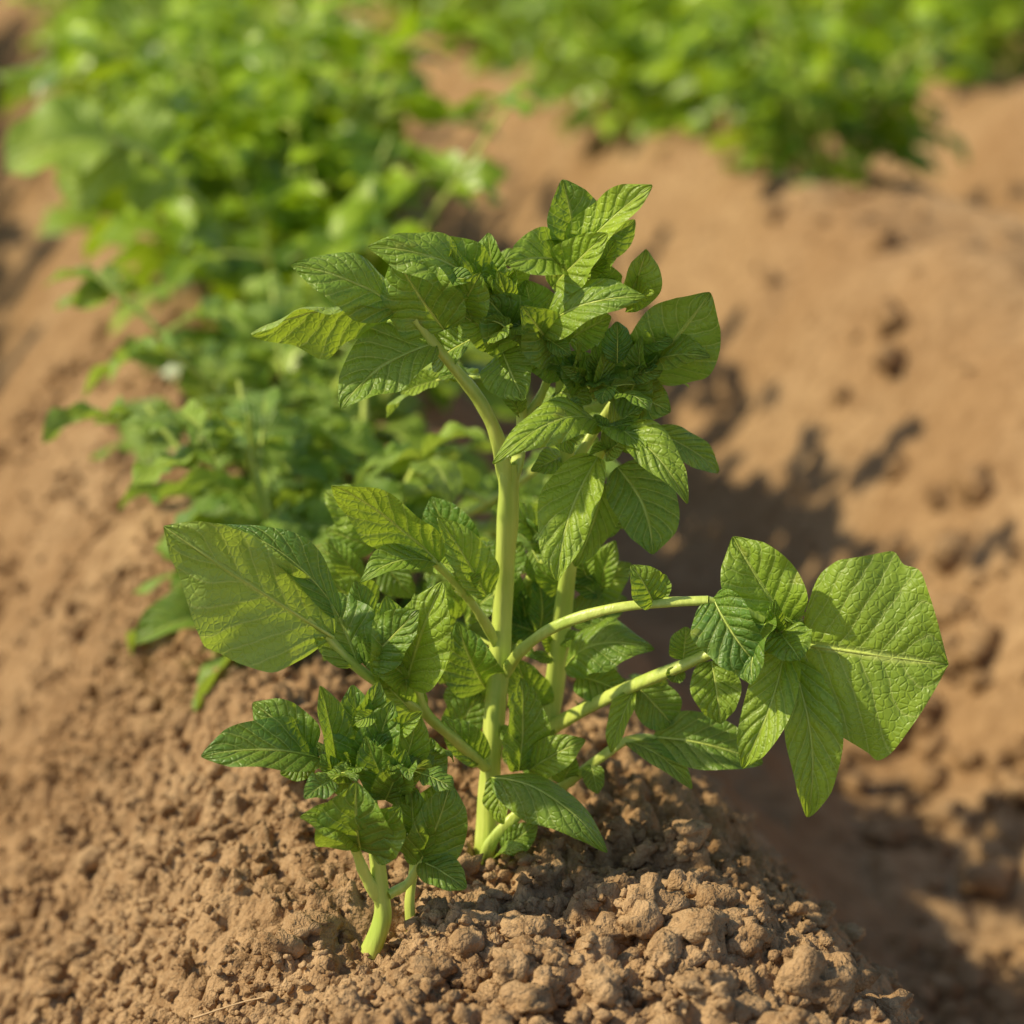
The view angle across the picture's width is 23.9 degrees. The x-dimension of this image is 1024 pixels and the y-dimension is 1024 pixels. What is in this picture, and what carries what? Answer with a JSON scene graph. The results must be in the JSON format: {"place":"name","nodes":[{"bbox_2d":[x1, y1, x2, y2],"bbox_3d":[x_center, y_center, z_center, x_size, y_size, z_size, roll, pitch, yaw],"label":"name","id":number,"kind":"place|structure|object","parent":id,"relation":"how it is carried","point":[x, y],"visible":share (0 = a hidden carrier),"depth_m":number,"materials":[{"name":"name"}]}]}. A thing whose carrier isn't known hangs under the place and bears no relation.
{"place":"outdoors","nodes":[
{"label":"outdoors","id":0,"kind":"place"},
{"bbox_2d":[0,0,1023,1023],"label":"ground","id":1,"kind":"structure","parent":0,"point":[801,459],"depth_m":2.91,"materials":[{"name":"soil"}]},
{"bbox_2d":[192,996,265,1018],"bbox_3d":[-0.147,0.259,1.266,0.043,0.021,0.005,6,16,20],"label":"straw","id":2,"kind":"object","parent":1,"relation":"on","point":[204,1014],"visible":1,"depth_m":1.27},
{"bbox_2d":[42,264,493,516],"bbox_3d":[-0.182,-0.100,2.120,0.391,0.272,0.399,-9,18,-29],"label":"potato plant","id":3,"kind":"object","parent":1,"relation":"on","point":[245,358],"visible":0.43,"depth_m":2.12,"materials":[{"name":"green plant"}]},
{"bbox_2d":[0,0,549,417],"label":"potato plant row","id":4,"kind":"object","parent":1,"relation":"on","point":[234,143],"visible":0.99,"depth_m":2.81,"materials":[{"name":"green plant"}]},
{"bbox_2d":[42,324,618,712],"bbox_3d":[-0.113,0.010,1.745,0.363,0.260,0.450,-6,17,-22],"label":"potato plant","id":5,"kind":"object","parent":1,"relation":"on","point":[236,428],"visible":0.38,"depth_m":1.76,"materials":[{"name":"green plant"}]},
{"bbox_2d":[201,682,467,959],"bbox_3d":[-0.084,0.167,1.283,0.106,0.154,0.119,12,19,36],"label":"potato plant","id":6,"kind":"object","parent":1,"relation":"on","point":[376,745],"visible":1,"depth_m":1.27,"materials":[{"name":"green plant"}]},
{"bbox_2d":[0,119,1023,1023],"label":"soil clods","id":7,"kind":"object","parent":1,"relation":"on","point":[520,983],"visible":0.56,"depth_m":1.52,"materials":[{"name":"brown soil"}]},
{"bbox_2d":[163,179,948,864],"bbox_3d":[0.026,0.002,1.382,0.414,0.392,0.261,0,15,0],"label":"potato plant","id":8,"kind":"object","parent":1,"relation":"on","point":[857,655],"visible":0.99,"depth_m":1.30,"materials":[{"name":"green plant"}]},
{"bbox_2d":[342,0,1016,187],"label":"potato plant row","id":9,"kind":"object","parent":1,"relation":"on","point":[654,61],"visible":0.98,"depth_m":4.38,"materials":[{"name":"green plant"}]},
{"bbox_2d":[760,0,1023,90],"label":"potato plant row","id":10,"kind":"object","parent":1,"relation":"on","point":[948,15],"visible":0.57,"depth_m":6.14,"materials":[{"name":"green plant"}]}
]}

